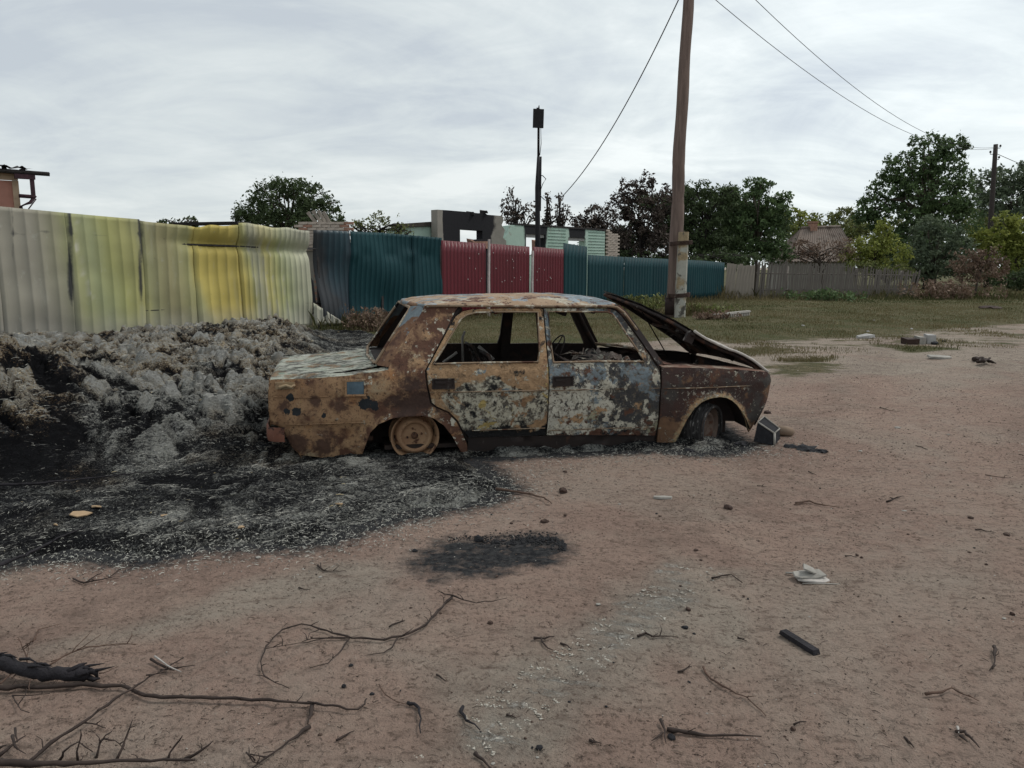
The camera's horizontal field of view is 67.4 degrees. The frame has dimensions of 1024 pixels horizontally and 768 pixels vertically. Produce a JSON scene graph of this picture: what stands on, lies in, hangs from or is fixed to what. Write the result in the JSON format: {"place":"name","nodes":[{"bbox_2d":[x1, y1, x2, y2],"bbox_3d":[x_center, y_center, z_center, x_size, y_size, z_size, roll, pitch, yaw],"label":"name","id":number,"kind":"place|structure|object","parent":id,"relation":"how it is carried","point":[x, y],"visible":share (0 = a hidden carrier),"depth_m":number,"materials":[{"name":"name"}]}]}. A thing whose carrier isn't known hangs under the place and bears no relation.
{"place":"outdoors","nodes":[
{"label":"outdoors","id":0,"kind":"place"},
{"bbox_2d":[173,221,250,226],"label":"shed roof","id":1,"kind":"structure","parent":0,"point":[193,224],"depth_m":28.68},
{"bbox_2d":[0,268,1023,767],"bbox_3d":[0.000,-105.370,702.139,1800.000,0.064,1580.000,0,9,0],"label":"ground","id":2,"kind":"structure","parent":0,"point":[926,600],"depth_m":3.23,"materials":[{"name":"soil"}]},
{"bbox_2d":[0,727,25,756],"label":"twig","id":3,"kind":"object","parent":2,"relation":"on","point":[13,737],"visible":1,"depth_m":2.25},
{"bbox_2d":[0,637,36,690],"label":"fallen branch","id":4,"kind":"object","parent":2,"relation":"on","point":[23,648],"visible":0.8,"depth_m":2.70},
{"bbox_2d":[0,164,49,208],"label":"pink house corner","id":5,"kind":"object","parent":2,"relation":"on","point":[10,195],"visible":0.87,"depth_m":18.44,"materials":[{"name":"paint"}]},
{"bbox_2d":[11,688,49,712],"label":"twig","id":6,"kind":"object","parent":2,"relation":"on","point":[23,697],"visible":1,"depth_m":2.52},
{"bbox_2d":[0,526,86,566],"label":"twig","id":7,"kind":"object","parent":2,"relation":"on","point":[5,562],"visible":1,"depth_m":3.78,"materials":[{"name":"grey wood"}]},
{"bbox_2d":[0,652,114,681],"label":"charred log","id":8,"kind":"object","parent":2,"relation":"on","point":[33,670],"visible":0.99,"depth_m":2.62,"materials":[{"name":"grey wood"}]},
{"bbox_2d":[49,630,131,673],"bbox_3d":[-1.512,0.963,2.775,0.245,0.055,0.234,0,9,0],"label":"fallen branch","id":9,"kind":"object","parent":2,"relation":"on","point":[85,648],"visible":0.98,"depth_m":2.80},
{"bbox_2d":[72,568,120,583],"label":"twig","id":10,"kind":"object","parent":2,"relation":"on","point":[91,579],"visible":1,"depth_m":3.50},
{"bbox_2d":[0,720,212,767],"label":"fallen branch","id":11,"kind":"object","parent":2,"relation":"on","point":[24,763],"visible":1,"depth_m":2.19,"materials":[{"name":"wood"}]},
{"bbox_2d":[95,731,124,757],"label":"twig","id":12,"kind":"object","parent":2,"relation":"on","point":[99,744],"visible":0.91,"depth_m":2.26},
{"bbox_2d":[29,657,194,759],"bbox_3d":[-1.264,1.028,2.483,0.123,0.052,0.652,3,9,18],"label":"fallen branch","id":13,"kind":"object","parent":2,"relation":"on","point":[46,746],"visible":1,"depth_m":2.37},
{"bbox_2d":[0,206,320,334],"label":"scorched sheet fence","id":14,"kind":"object","parent":2,"relation":"on","point":[69,273],"visible":0.82,"depth_m":14.49,"materials":[{"name":"metal"}]},
{"bbox_2d":[146,658,193,675],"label":"twig","id":15,"kind":"object","parent":2,"relation":"on","point":[158,663],"visible":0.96,"depth_m":2.74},
{"bbox_2d":[154,655,180,671],"bbox_3d":[-1.228,0.998,2.736,0.173,0.012,0.008,6,11,37],"label":"wood splinter","id":16,"kind":"object","parent":15,"relation":"on","point":[159,659],"visible":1,"depth_m":2.75,"materials":[{"name":"grey wood"}]},
{"bbox_2d":[156,215,199,226],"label":"garden shrub","id":17,"kind":"object","parent":2,"relation":"on","point":[188,218],"visible":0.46,"depth_m":37.13,"materials":[{"name":"green plant"}]},
{"bbox_2d":[0,679,366,723],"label":"fallen branch","id":18,"kind":"object","parent":2,"relation":"on","point":[77,684],"visible":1,"depth_m":2.54,"materials":[{"name":"wood"}]},
{"bbox_2d":[248,724,310,767],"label":"fallen branch","id":19,"kind":"object","parent":2,"relation":"on","point":[304,729],"visible":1,"depth_m":2.28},
{"bbox_2d":[230,176,347,229],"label":"round tree","id":20,"kind":"object","parent":2,"relation":"on","point":[303,204],"visible":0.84,"depth_m":43.40,"materials":[{"name":"green plant"}]},
{"bbox_2d":[294,210,353,316],"bbox_3d":[-5.164,-3.312,21.145,1.624,2.928,0.445,0,9,0],"label":"brick wall remnant","id":21,"kind":"object","parent":2,"relation":"on","point":[326,222],"visible":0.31,"depth_m":21.09,"materials":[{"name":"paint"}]},
{"bbox_2d":[317,562,345,571],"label":"twig","id":22,"kind":"object","parent":2,"relation":"on","point":[320,567],"visible":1,"depth_m":3.63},
{"bbox_2d":[0,315,676,557],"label":"straw strands","id":23,"kind":"object","parent":2,"relation":"on","point":[298,503],"visible":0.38,"depth_m":5.11},
{"bbox_2d":[336,730,354,740],"bbox_3d":[-0.511,1.075,2.351,0.010,0.010,0.070,6,11,36],"label":"twig scrap","id":24,"kind":"object","parent":2,"relation":"on","point":[340,738],"visible":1,"depth_m":2.34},
{"bbox_2d":[341,304,389,331],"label":"dry weeds","id":25,"kind":"object","parent":2,"relation":"on","point":[373,321],"visible":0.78,"depth_m":17.09,"materials":[{"name":"brown plant"}]},
{"bbox_2d":[0,313,740,559],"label":"burnt hay","id":26,"kind":"object","parent":2,"relation":"on","point":[180,444],"visible":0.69,"depth_m":5.50,"materials":[{"name":"grey plant"}]},
{"bbox_2d":[0,472,146,485],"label":"twig","id":27,"kind":"object","parent":26,"relation":"on","point":[19,484],"visible":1,"depth_m":4.79,"materials":[{"name":"grey wood"}]},
{"bbox_2d":[69,511,92,516],"bbox_3d":[-2.412,0.725,4.299,0.110,0.014,0.066,4,22,-14],"label":"tan scrap","id":28,"kind":"object","parent":26,"relation":"on","point":[79,513],"visible":1,"depth_m":4.29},
{"bbox_2d":[311,230,442,328],"bbox_3d":[-3.340,-2.586,18.925,0.231,2.261,4.540,7,11,39],"label":"teal sheet fence","id":29,"kind":"object","parent":2,"relation":"on","point":[385,271],"visible":0.85,"depth_m":18.74,"materials":[{"name":"metal"}]},
{"bbox_2d":[256,591,505,688],"bbox_3d":[-0.542,0.947,3.067,1.076,0.046,0.420,-8,11,-41],"label":"fallen branch","id":30,"kind":"object","parent":2,"relation":"on","point":[408,632],"visible":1,"depth_m":2.96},
{"bbox_2d":[349,210,413,234],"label":"sparse bush","id":31,"kind":"object","parent":2,"relation":"on","point":[359,227],"visible":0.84,"depth_m":23.71,"materials":[{"name":"green plant"}]},
{"bbox_2d":[379,684,406,704],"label":"twig","id":32,"kind":"object","parent":2,"relation":"on","point":[388,696],"visible":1,"depth_m":2.55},
{"bbox_2d":[387,222,430,236],"bbox_3d":[-3.169,-3.985,25.725,2.350,2.982,0.387,-8,12,-43],"label":"mint wall remnant","id":33,"kind":"object","parent":2,"relation":"on","point":[422,229],"visible":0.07,"depth_m":25.45,"materials":[{"name":"paint"}]},
{"bbox_2d":[406,701,421,733],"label":"twig","id":34,"kind":"object","parent":2,"relation":"on","point":[416,705],"visible":1,"depth_m":2.50,"materials":[{"name":"grey wood"}]},
{"bbox_2d":[0,435,846,590],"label":"ash flakes","id":35,"kind":"object","parent":2,"relation":"on","point":[758,453],"visible":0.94,"depth_m":4.11,"materials":[{"name":"ash"}]},
{"bbox_2d":[431,210,505,292],"bbox_3d":[-1.404,-4.410,26.998,0.436,3.440,3.446,7,11,40],"label":"ruined annex","id":36,"kind":"object","parent":2,"relation":"on","point":[447,225],"visible":0.36,"depth_m":26.63,"materials":[{"name":"paint"}]},
{"bbox_2d":[459,705,479,729],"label":"twig","id":37,"kind":"object","parent":2,"relation":"on","point":[461,709],"visible":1,"depth_m":2.45,"materials":[{"name":"grey wood"}]},
{"bbox_2d":[475,535,483,541],"bbox_3d":[-0.173,0.805,4.015,0.052,0.027,0.048,3,9,19],"label":"clod","id":38,"kind":"object","parent":2,"relation":"on","point":[478,538],"visible":1,"depth_m":4.00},
{"bbox_2d":[473,751,491,767],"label":"twig","id":39,"kind":"object","parent":2,"relation":"on","point":[476,754],"visible":1,"depth_m":2.24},
{"bbox_2d":[440,239,563,315],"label":"red gate","id":40,"kind":"structure","parent":2,"relation":"on","point":[463,267],"depth_m":22.35,"materials":[{"name":"metal"}]},
{"bbox_2d":[447,530,566,552],"bbox_3d":[-0.028,0.815,3.997,0.628,0.025,0.316,0,9,0],"label":"slag crust","id":41,"kind":"object","parent":2,"relation":"on","point":[561,544],"visible":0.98,"depth_m":4.01},
{"bbox_2d":[0,347,1023,767],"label":"stalk bits","id":42,"kind":"object","parent":2,"relation":"on","point":[572,635],"visible":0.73,"depth_m":2.85,"materials":[{"name":"plant"}]},
{"bbox_2d":[1,342,1023,767],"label":"soil crumbs","id":43,"kind":"object","parent":2,"relation":"on","point":[635,596],"visible":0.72,"depth_m":3.32,"materials":[{"name":"soil"}]},
{"bbox_2d":[500,185,534,224],"bbox_3d":[0.344,-6.711,36.387,1.957,5.272,1.233,0,9,0],"label":"scorched sapling","id":44,"kind":"object","parent":2,"relation":"on","point":[513,212],"visible":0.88,"depth_m":36.11,"materials":[{"name":"brown plant"}]},
{"bbox_2d":[266,291,770,457],"bbox_3d":[0.030,-0.145,6.571,4.018,1.273,1.715,-1,9,-13],"label":"burnt car","id":45,"kind":"object","parent":2,"relation":"on","point":[414,381],"visible":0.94,"depth_m":5.89,"materials":[{"name":"metal"}]},
{"bbox_2d":[495,487,551,503],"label":"twig","id":46,"kind":"object","parent":2,"relation":"on","point":[508,490],"visible":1,"depth_m":4.81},
{"bbox_2d":[533,106,545,246],"bbox_3d":[0.966,-6.273,27.358,0.503,7.015,0.256,-1,9,-8],"label":"antenna mast","id":47,"kind":"object","parent":2,"relation":"on","point":[538,118],"visible":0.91,"depth_m":27.15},
{"bbox_2d":[533,636,553,649],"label":"twig","id":48,"kind":"object","parent":2,"relation":"on","point":[541,638],"visible":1,"depth_m":2.95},
{"bbox_2d":[541,191,553,224],"bbox_3d":[1.713,-6.592,36.404,0.602,5.032,0.880,6,10,34],"label":"scorched sapling","id":49,"kind":"object","parent":2,"relation":"on","point":[548,216],"visible":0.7,"depth_m":36.04,"materials":[{"name":"brown plant"}]},
{"bbox_2d":[378,567,723,767],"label":"tyre print flakes","id":50,"kind":"object","parent":2,"relation":"on","point":[536,713],"visible":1,"depth_m":2.75,"materials":[{"name":"soil"}]},
{"bbox_2d":[545,192,571,225],"bbox_3d":[2.204,-6.668,36.846,1.366,5.049,1.058,0,9,0],"label":"scorched sapling","id":51,"kind":"object","parent":2,"relation":"on","point":[560,219],"visible":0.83,"depth_m":36.62,"materials":[{"name":"brown plant"}]},
{"bbox_2d":[559,487,566,492],"bbox_3d":[0.323,0.670,4.860,0.052,0.028,0.060,-4,10,-25],"label":"clod","id":52,"kind":"object","parent":2,"relation":"on","point":[562,490],"visible":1,"depth_m":4.84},
{"bbox_2d":[567,203,620,233],"bbox_3d":[3.930,-6.525,37.392,2.343,4.602,2.195,-7,11,-40],"label":"burnt tree","id":53,"kind":"object","parent":2,"relation":"on","point":[594,221],"visible":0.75,"depth_m":37.06,"materials":[{"name":"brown plant"}]},
{"bbox_2d":[621,292,664,309],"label":"green weeds","id":54,"kind":"object","parent":2,"relation":"on","point":[647,301],"visible":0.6,"depth_m":25.78,"materials":[{"name":"green plant"}]},
{"bbox_2d":[563,243,724,305],"bbox_3d":[5.524,-4.189,29.583,0.138,2.163,12.226,7,11,39],"label":"teal fence","id":55,"kind":"object","parent":2,"relation":"on","point":[597,276],"visible":0.73,"depth_m":27.95,"materials":[{"name":"metal"}]},
{"bbox_2d":[603,169,686,258],"bbox_3d":[6.070,-7.083,36.360,4.568,6.016,2.529,0,9,0],"label":"burnt tree","id":56,"kind":"object","parent":2,"relation":"on","point":[653,237],"visible":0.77,"depth_m":35.99,"materials":[{"name":"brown plant"}]},
{"bbox_2d":[637,625,676,637],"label":"twig","id":57,"kind":"object","parent":2,"relation":"on","point":[644,633],"visible":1,"depth_m":2.99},
{"bbox_2d":[653,495,671,498],"bbox_3d":[0.929,0.698,4.732,0.125,0.020,0.060,-1,9,-6],"label":"flat stone","id":58,"kind":"object","parent":2,"relation":"on","point":[662,497],"visible":1,"depth_m":4.71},
{"bbox_2d":[668,733,675,739],"bbox_3d":[0.494,1.091,2.380,0.023,0.013,0.029,-1,9,-5],"label":"clod","id":59,"kind":"object","parent":2,"relation":"on","point":[671,736],"visible":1,"depth_m":2.37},
{"bbox_2d":[665,0,693,317],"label":"utility pole","id":60,"kind":"object","parent":2,"relation":"on","point":[677,292],"visible":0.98,"depth_m":21.70,"materials":[{"name":"brown wood"}]},
{"bbox_2d":[562,0,678,196],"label":"service wire","id":61,"kind":"object","parent":60,"relation":"attached to","point":[630,95],"visible":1,"depth_m":24.09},
{"bbox_2d":[605,244,770,265],"bbox_3d":[8.034,-5.294,36.095,8.084,2.560,2.684,0,9,0],"label":"garden bush","id":62,"kind":"object","parent":2,"relation":"on","point":[725,258],"visible":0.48,"depth_m":35.63,"materials":[{"name":"green plant"}]},
{"bbox_2d":[577,181,800,261],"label":"back orchard","id":63,"kind":"object","parent":2,"relation":"on","point":[667,221],"visible":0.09,"depth_m":41.65,"materials":[{"name":"green plant"}]},
{"bbox_2d":[667,179,745,261],"bbox_3d":[9.406,-7.079,37.349,4.018,5.711,2.593,0,9,0],"label":"tree","id":64,"kind":"object","parent":2,"relation":"on","point":[705,227],"visible":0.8,"depth_m":36.92,"materials":[{"name":"green plant"}]},
{"bbox_2d":[651,718,761,741],"bbox_3d":[0.598,1.081,2.394,0.346,0.028,0.110,0,9,0],"label":"twig","id":65,"kind":"object","parent":2,"relation":"on","point":[677,730],"visible":1,"depth_m":2.38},
{"bbox_2d":[686,301,740,314],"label":"green weeds","id":66,"kind":"object","parent":2,"relation":"on","point":[717,309],"visible":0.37,"depth_m":22.99,"materials":[{"name":"green plant"}]},
{"bbox_2d":[692,308,741,320],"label":"dry weeds","id":67,"kind":"object","parent":2,"relation":"on","point":[706,315],"visible":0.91,"depth_m":20.92,"materials":[{"name":"brown plant"}]},
{"bbox_2d":[711,574,742,582],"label":"twig","id":68,"kind":"object","parent":2,"relation":"on","point":[714,577],"visible":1,"depth_m":3.54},
{"bbox_2d":[712,310,750,319],"bbox_3d":[6.253,-1.973,21.890,0.101,0.151,2.425,7,11,40],"label":"fallen slatted panel","id":69,"kind":"object","parent":2,"relation":"on","point":[745,313],"visible":0.56,"depth_m":22.22,"materials":[{"name":"grey wood"}]},
{"bbox_2d":[702,666,765,715],"bbox_3d":[0.760,1.045,2.636,0.032,0.031,0.338,-4,10,-26],"label":"twig","id":70,"kind":"object","parent":2,"relation":"on","point":[715,681],"visible":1,"depth_m":2.66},
{"bbox_2d":[725,263,754,297],"bbox_3d":[10.219,-4.628,34.430,1.473,1.563,0.090,-3,9,-16],"label":"board fence panel","id":71,"kind":"object","parent":2,"relation":"on","point":[744,277],"visible":0.78,"depth_m":34.41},
{"bbox_2d":[734,441,747,445],"bbox_3d":[1.859,0.479,6.222,0.097,0.035,0.144,8,12,44],"label":"char lump","id":72,"kind":"object","parent":2,"relation":"on","point":[742,443],"visible":0.97,"depth_m":6.19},
{"bbox_2d":[709,176,798,295],"bbox_3d":[12.102,-7.342,38.297,4.388,5.946,2.500,0,9,0],"label":"leafy tree","id":73,"kind":"object","parent":2,"relation":"on","point":[761,220],"visible":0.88,"depth_m":37.86,"materials":[{"name":"green plant"}]},
{"bbox_2d":[754,416,779,444],"bbox_3d":[2.078,0.379,6.245,0.169,0.208,0.169,6,10,34],"label":"fallen lamp housing","id":74,"kind":"object","parent":2,"relation":"on","point":[767,431],"visible":1,"depth_m":6.21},
{"bbox_2d":[530,242,1021,270],"bbox_3d":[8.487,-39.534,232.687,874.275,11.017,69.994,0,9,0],"label":"distant wood","id":75,"kind":"object","parent":2,"relation":"on","point":[751,263],"depth_m":224.65,"materials":[{"name":"green plant"}]},
{"bbox_2d":[778,426,794,435],"bbox_3d":[2.322,0.400,6.558,0.181,0.091,0.082,1,9,6],"label":"tan canister","id":76,"kind":"object","parent":2,"relation":"on","point":[786,431],"visible":0.78,"depth_m":6.52,"materials":[{"name":"metal"}]},
{"bbox_2d":[783,444,796,447],"bbox_3d":[2.231,0.493,6.131,0.121,0.026,0.097,3,9,19],"label":"char lump","id":77,"kind":"object","parent":2,"relation":"on","point":[789,446],"visible":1,"depth_m":6.11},
{"bbox_2d":[774,207,818,238],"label":"distant tree","id":78,"kind":"object","parent":2,"relation":"on","point":[802,215],"visible":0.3,"depth_m":73.22,"materials":[{"name":"green plant"}]},
{"bbox_2d":[779,629,819,655],"bbox_3d":[1.102,0.989,2.947,0.032,0.018,0.188,-3,9,-22],"label":"charred plank","id":79,"kind":"object","parent":2,"relation":"on","point":[803,644],"visible":1,"depth_m":2.93,"materials":[{"name":"black wood"}]},
{"bbox_2d":[796,444,816,451],"bbox_3d":[2.326,0.505,6.072,0.164,0.045,0.149,-9,12,-44],"label":"char lump","id":80,"kind":"object","parent":2,"relation":"on","point":[804,447],"visible":0.99,"depth_m":6.04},
{"bbox_2d":[785,564,834,584],"bbox_3d":[1.405,0.881,3.557,0.249,0.071,0.107,2,9,11],"label":"crumpled pale sheet","id":81,"kind":"object","parent":2,"relation":"on","point":[807,573],"visible":1,"depth_m":3.55,"materials":[{"name":"white paper"}]},
{"bbox_2d":[764,221,858,290],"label":"hipped roof house","id":82,"kind":"structure","parent":2,"relation":"on","point":[813,231],"depth_m":47.62,"materials":[{"name":"roof tiles"},{"name":"brick"}]},
{"bbox_2d":[794,500,836,506],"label":"twig","id":83,"kind":"object","parent":2,"relation":"on","point":[799,502],"visible":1,"depth_m":4.72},
{"bbox_2d":[780,236,860,287],"bbox_3d":[15.743,-6.082,39.655,3.979,3.048,2.092,0,9,0],"label":"dry bush","id":84,"kind":"object","parent":2,"relation":"on","point":[812,251],"visible":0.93,"depth_m":39.38,"materials":[{"name":"brown plant"}]},
{"bbox_2d":[815,449,828,453],"bbox_3d":[2.423,0.524,6.050,0.108,0.029,0.111,-7,11,-37],"label":"char lump","id":85,"kind":"object","parent":2,"relation":"on","point":[824,451],"visible":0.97,"depth_m":6.02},
{"bbox_2d":[778,287,867,301],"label":"green weeds","id":86,"kind":"object","parent":2,"relation":"on","point":[828,294],"visible":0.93,"depth_m":32.85,"materials":[{"name":"green plant"}]},
{"bbox_2d":[755,261,920,297],"bbox_3d":[15.087,-4.834,35.450,8.363,1.737,0.278,-2,9,-11],"label":"picket fence","id":87,"kind":"object","parent":2,"relation":"on","point":[878,275],"visible":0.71,"depth_m":35.29,"materials":[{"name":"wood"}]},
{"bbox_2d":[812,206,867,233],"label":"distant tree","id":88,"kind":"object","parent":2,"relation":"on","point":[831,216],"visible":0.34,"depth_m":75.92,"materials":[{"name":"green plant"}]},
{"bbox_2d":[856,333,874,338],"bbox_3d":[7.195,-0.967,15.604,0.367,0.124,0.235,1,9,6],"label":"white rag","id":89,"kind":"object","parent":2,"relation":"on","point":[866,335],"visible":0.88,"depth_m":15.52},
{"bbox_2d":[837,217,915,282],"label":"yellow shrub","id":90,"kind":"object","parent":2,"relation":"on","point":[877,250],"visible":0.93,"depth_m":40.14,"materials":[{"name":"green plant"}]},
{"bbox_2d":[844,260,915,294],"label":"hedge bush","id":91,"kind":"object","parent":2,"relation":"on","point":[880,267],"visible":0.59,"depth_m":38.36,"materials":[{"name":"green plant"}]},
{"bbox_2d":[787,204,1023,284],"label":"back orchard","id":92,"kind":"object","parent":2,"relation":"on","point":[852,228],"visible":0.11,"depth_m":58.32,"materials":[{"name":"green plant"}]},
{"bbox_2d":[901,333,935,344],"bbox_3d":[7.651,-0.841,14.436,0.602,0.201,0.271,0,9,0],"label":"broken block","id":93,"kind":"object","parent":2,"relation":"on","point":[917,340],"depth_m":14.35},
{"bbox_2d":[850,128,988,288],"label":"tall tree","id":94,"kind":"object","parent":2,"relation":"on","point":[926,198],"visible":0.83,"depth_m":48.22,"materials":[{"name":"green plant"}]},
{"bbox_2d":[887,213,980,283],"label":"grey green shrub","id":95,"kind":"object","parent":2,"relation":"on","point":[928,255],"visible":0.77,"depth_m":40.97,"materials":[{"name":"green plant"}]},
{"bbox_2d":[927,355,951,358],"bbox_3d":[6.696,-0.420,12.017,0.380,0.037,0.190,3,15,0],"label":"pale plate","id":96,"kind":"object","parent":2,"relation":"on","point":[939,357],"visible":1,"depth_m":11.97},
{"bbox_2d":[924,687,978,700],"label":"twig","id":97,"kind":"object","parent":2,"relation":"on","point":[934,692],"visible":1,"depth_m":2.58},
{"bbox_2d":[896,277,1007,299],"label":"dry weeds","id":98,"kind":"object","parent":2,"relation":"on","point":[933,290],"visible":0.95,"depth_m":34.02,"materials":[{"name":"brown plant"}]},
{"bbox_2d":[955,727,979,747],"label":"twig","id":99,"kind":"object","parent":2,"relation":"on","point":[965,733],"visible":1,"depth_m":2.35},
{"bbox_2d":[945,245,1009,294],"bbox_3d":[22.837,-5.512,37.529,3.185,2.561,2.036,0,9,0],"label":"dry bush","id":100,"kind":"object","parent":2,"relation":"on","point":[978,272],"visible":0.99,"depth_m":37.33,"materials":[{"name":"brown plant"}]},
{"bbox_2d":[972,356,995,363],"bbox_3d":[7.008,-0.363,11.451,0.272,0.090,0.666,3,9,18],"label":"twig heap","id":101,"kind":"object","parent":2,"relation":"on","point":[981,359],"visible":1,"depth_m":11.32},
{"bbox_2d":[978,305,1001,308],"bbox_3d":[16.554,-2.652,26.578,0.567,0.134,0.723,-6,11,-36],"label":"dark heap","id":102,"kind":"object","parent":2,"relation":"on","point":[990,306],"visible":0.71,"depth_m":26.43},
{"bbox_2d":[983,144,1001,287],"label":"distant utility pole","id":103,"kind":"object","parent":2,"relation":"on","point":[993,185],"visible":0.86,"depth_m":52.49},
{"bbox_2d":[716,0,994,149],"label":"overhead wire","id":104,"kind":"object","parent":103,"relation":"attached to","point":[832,89],"visible":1,"depth_m":28.68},
{"bbox_2d":[756,0,993,147],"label":"overhead wire","id":105,"kind":"object","parent":103,"relation":"attached to","point":[848,82],"visible":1,"depth_m":28.63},
{"bbox_2d":[989,645,998,670],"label":"twig","id":106,"kind":"object","parent":2,"relation":"on","point":[995,649],"visible":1,"depth_m":2.81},
{"bbox_2d":[965,210,1023,277],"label":"yellow green tree","id":107,"kind":"object","parent":2,"relation":"on","point":[1009,239],"visible":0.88,"depth_m":50.75,"materials":[{"name":"green plant"}]},
{"bbox_2d":[968,160,1023,235],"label":"roadside tree","id":108,"kind":"object","parent":2,"relation":"on","point":[1005,188],"visible":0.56,"depth_m":61.68,"materials":[{"name":"green plant"}]},
{"bbox_2d":[979,264,1023,290],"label":"shrub","id":109,"kind":"object","parent":2,"relation":"on","point":[1013,279],"visible":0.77,"depth_m":46.16,"materials":[{"name":"green plant"}]},
{"bbox_2d":[0,0,1023,267],"label":"sky","id":110,"kind":"structure","parent":0,"point":[143,110],"materials":[{"name":"grey"}]},
{"bbox_2d":[503,223,619,292],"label":"ruined house","id":111,"kind":"structure","parent":0,"point":[592,240],"depth_m":31.30,"materials":[{"name":"paint"}]},
{"bbox_2d":[307,285,1023,361],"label":"grass","id":112,"kind":"structure","parent":0,"point":[1015,295],"depth_m":20.88,"materials":[{"name":"plant"}]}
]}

